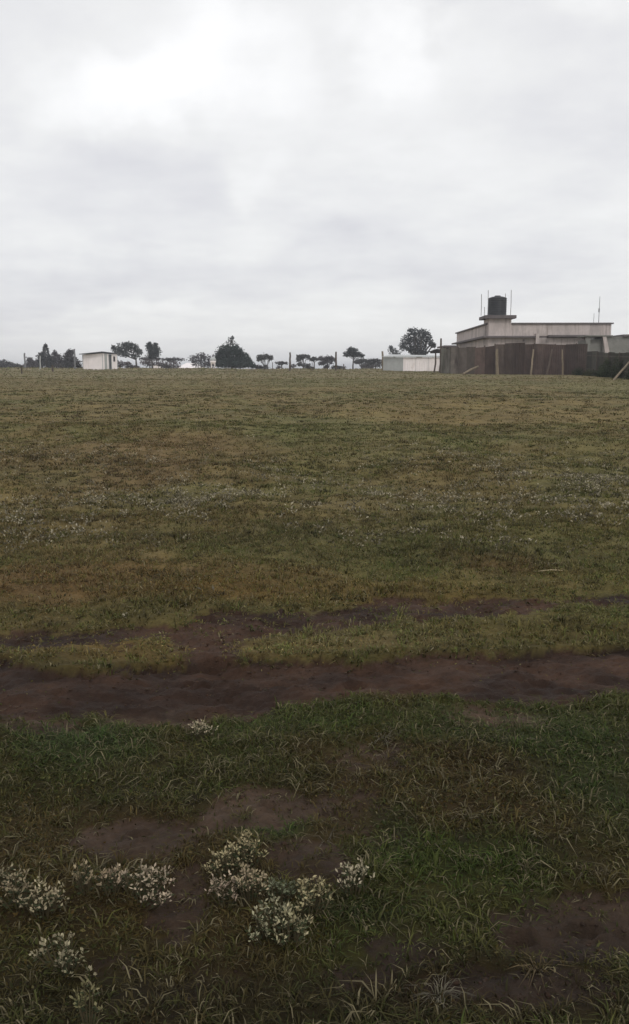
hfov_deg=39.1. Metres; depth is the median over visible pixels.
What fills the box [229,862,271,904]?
flowering weed
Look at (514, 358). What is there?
sheet fence
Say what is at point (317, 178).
sky
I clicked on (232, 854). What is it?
flowering weed
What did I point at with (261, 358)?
acacia tree
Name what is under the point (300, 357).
acacia tree
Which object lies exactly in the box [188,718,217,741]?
flowering weed
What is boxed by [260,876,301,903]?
flowering weed
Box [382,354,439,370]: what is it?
sheet metal store
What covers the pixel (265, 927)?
flowering weed
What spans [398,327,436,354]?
spreading tree
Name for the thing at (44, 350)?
conifer tree
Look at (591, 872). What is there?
dry grass tuft
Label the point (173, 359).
acacia tree
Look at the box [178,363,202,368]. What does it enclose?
house
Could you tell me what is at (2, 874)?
flowering weed
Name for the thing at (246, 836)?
flowering weed
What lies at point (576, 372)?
bush
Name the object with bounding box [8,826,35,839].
dry grass tuft
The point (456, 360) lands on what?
sheet fence
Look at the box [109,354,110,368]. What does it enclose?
door
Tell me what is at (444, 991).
dry grass tuft
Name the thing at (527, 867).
dry grass tuft
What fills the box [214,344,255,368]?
bush
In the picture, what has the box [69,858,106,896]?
flowering weed
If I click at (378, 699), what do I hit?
grass
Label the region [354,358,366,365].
acacia tree
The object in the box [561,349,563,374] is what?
wooden prop
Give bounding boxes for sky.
[0,0,628,368]
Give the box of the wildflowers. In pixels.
[0,390,628,616]
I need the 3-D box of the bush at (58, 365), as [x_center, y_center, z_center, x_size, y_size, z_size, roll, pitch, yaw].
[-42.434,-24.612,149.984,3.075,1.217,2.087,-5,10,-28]
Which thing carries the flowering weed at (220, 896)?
on the ground at (594, 674)
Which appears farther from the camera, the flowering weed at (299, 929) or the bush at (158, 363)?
the bush at (158, 363)
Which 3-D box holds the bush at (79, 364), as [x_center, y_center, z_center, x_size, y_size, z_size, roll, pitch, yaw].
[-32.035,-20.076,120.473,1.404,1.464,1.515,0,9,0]
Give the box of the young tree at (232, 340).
[226,335,238,346]
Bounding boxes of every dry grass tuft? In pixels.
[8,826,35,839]
[181,792,210,804]
[319,827,338,845]
[368,728,407,747]
[408,969,475,1015]
[500,855,543,885]
[508,947,576,989]
[563,862,613,881]
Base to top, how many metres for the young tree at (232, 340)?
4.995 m
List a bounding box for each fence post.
[74,349,75,368]
[289,352,290,370]
[335,352,336,369]
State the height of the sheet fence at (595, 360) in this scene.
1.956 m
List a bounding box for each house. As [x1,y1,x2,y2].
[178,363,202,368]
[452,290,613,347]
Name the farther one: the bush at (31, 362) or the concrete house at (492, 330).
the bush at (31, 362)
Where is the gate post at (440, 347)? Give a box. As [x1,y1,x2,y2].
[440,338,441,361]
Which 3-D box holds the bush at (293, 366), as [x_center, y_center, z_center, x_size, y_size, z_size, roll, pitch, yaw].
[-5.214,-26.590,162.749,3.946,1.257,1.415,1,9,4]
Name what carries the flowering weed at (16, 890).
on the ground at (594, 674)
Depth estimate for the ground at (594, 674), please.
4.65 m
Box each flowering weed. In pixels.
[0,862,23,891]
[0,869,33,909]
[19,876,68,918]
[29,931,96,978]
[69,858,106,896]
[69,975,103,1023]
[95,862,126,897]
[113,859,175,909]
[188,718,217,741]
[203,835,252,879]
[205,870,251,907]
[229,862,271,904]
[236,826,267,868]
[244,893,292,945]
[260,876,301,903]
[271,900,308,947]
[289,875,333,931]
[335,856,375,896]
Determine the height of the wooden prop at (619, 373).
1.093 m
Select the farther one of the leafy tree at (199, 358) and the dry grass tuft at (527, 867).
the leafy tree at (199, 358)
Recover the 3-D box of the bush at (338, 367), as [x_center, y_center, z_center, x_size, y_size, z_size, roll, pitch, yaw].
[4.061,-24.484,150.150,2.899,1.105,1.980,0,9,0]
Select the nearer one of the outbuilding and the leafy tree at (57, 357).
the outbuilding
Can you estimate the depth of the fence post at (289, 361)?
93.59 m
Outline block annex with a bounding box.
[577,334,628,352]
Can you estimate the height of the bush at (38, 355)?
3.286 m
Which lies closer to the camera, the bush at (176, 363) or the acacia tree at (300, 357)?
the acacia tree at (300, 357)
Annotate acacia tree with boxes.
[139,356,161,368]
[162,357,184,363]
[256,354,273,368]
[275,361,287,368]
[296,354,310,367]
[307,356,318,367]
[318,355,334,368]
[343,346,364,368]
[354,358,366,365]
[364,358,381,367]
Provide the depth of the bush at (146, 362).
157.33 m
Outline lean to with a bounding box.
[430,348,447,372]
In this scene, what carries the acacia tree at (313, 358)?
on the ground at (594, 674)
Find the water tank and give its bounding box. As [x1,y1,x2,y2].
[487,295,506,314]
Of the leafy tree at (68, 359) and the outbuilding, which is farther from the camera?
the leafy tree at (68, 359)
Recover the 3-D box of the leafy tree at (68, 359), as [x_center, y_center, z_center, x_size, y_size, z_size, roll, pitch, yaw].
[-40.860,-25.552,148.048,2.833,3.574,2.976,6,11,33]
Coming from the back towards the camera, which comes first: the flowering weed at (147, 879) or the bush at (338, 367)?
the bush at (338, 367)
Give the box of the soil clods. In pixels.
[0,593,626,1003]
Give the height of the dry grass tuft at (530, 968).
0.044 m
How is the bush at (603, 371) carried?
on the ground at (594, 674)
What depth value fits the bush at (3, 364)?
186.77 m
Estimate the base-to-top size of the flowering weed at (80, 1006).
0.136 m
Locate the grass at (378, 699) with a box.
[0,367,628,1023]
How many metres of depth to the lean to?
69.03 m
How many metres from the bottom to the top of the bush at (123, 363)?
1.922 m
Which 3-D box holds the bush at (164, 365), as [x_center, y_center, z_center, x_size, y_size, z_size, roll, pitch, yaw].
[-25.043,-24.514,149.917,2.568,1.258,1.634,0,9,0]
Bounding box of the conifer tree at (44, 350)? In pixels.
[41,342,53,367]
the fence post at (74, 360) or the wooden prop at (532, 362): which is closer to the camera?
the wooden prop at (532, 362)
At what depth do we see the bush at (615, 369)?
47.73 m
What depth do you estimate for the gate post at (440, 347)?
65.34 m
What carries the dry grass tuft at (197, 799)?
on the ground at (594, 674)
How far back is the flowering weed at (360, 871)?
2.73 m
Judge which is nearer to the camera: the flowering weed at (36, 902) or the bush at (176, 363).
the flowering weed at (36, 902)
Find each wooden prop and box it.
[495,349,498,373]
[530,349,533,374]
[546,349,552,374]
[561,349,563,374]
[613,362,628,379]
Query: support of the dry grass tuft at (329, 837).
on the ground at (594, 674)
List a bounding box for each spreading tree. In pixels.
[111,341,142,367]
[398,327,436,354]
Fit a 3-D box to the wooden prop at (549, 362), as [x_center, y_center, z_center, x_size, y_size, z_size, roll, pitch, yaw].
[15.083,-9.504,57.010,0.144,1.926,1.049,6,11,32]
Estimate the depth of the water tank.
66.72 m
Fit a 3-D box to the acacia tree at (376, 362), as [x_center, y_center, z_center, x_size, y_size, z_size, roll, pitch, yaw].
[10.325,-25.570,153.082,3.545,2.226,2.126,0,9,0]
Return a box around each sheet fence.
[440,345,495,373]
[494,343,587,374]
[585,351,628,377]
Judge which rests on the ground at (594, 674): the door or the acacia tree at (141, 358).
the acacia tree at (141, 358)
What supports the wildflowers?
on the ground at (594, 674)
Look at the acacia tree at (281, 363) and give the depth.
162.64 m
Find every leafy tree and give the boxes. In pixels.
[50,349,63,367]
[61,348,76,367]
[145,341,160,367]
[186,352,216,367]
[388,345,400,354]
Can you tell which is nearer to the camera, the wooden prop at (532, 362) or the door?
the wooden prop at (532, 362)
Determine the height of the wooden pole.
0.628 m
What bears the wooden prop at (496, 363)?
on the ground at (594, 674)
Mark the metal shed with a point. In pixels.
(99, 360)
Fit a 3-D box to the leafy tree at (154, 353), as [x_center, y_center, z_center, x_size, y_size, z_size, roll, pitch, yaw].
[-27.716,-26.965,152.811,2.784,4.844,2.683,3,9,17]
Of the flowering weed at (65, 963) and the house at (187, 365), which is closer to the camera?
the flowering weed at (65, 963)
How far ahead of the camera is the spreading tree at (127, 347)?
147.38 m
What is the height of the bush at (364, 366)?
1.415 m
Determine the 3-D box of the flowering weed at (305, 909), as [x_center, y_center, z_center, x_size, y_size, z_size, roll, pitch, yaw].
[-0.023,1.146,2.591,0.130,0.129,0.221,5,10,29]
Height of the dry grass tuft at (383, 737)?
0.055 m
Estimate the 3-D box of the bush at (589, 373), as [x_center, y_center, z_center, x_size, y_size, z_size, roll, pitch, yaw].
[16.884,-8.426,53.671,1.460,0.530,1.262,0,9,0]
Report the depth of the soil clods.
4.53 m
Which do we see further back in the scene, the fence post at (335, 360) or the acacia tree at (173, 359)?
the acacia tree at (173, 359)
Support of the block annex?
on the ground at (594, 674)
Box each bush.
[0,359,15,367]
[22,357,38,367]
[34,351,54,367]
[54,363,64,367]
[73,359,82,367]
[118,361,131,366]
[140,358,154,367]
[153,359,167,367]
[160,363,173,368]
[166,361,180,367]
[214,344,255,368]
[276,364,295,368]
[331,365,345,368]
[360,364,373,368]
[571,367,585,374]
[581,369,596,375]
[595,358,610,376]
[607,356,623,377]
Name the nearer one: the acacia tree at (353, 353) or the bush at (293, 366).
the acacia tree at (353, 353)
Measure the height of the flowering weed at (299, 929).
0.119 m
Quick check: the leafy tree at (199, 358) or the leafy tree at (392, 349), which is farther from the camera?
the leafy tree at (199, 358)
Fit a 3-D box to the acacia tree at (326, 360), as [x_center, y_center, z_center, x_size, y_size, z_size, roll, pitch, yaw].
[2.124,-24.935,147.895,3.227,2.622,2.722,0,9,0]
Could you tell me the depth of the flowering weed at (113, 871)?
2.73 m
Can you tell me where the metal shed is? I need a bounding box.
[79,351,117,369]
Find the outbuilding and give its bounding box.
[437,345,457,348]
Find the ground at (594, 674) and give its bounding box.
[0,368,628,1023]
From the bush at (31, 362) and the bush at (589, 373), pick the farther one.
the bush at (31, 362)

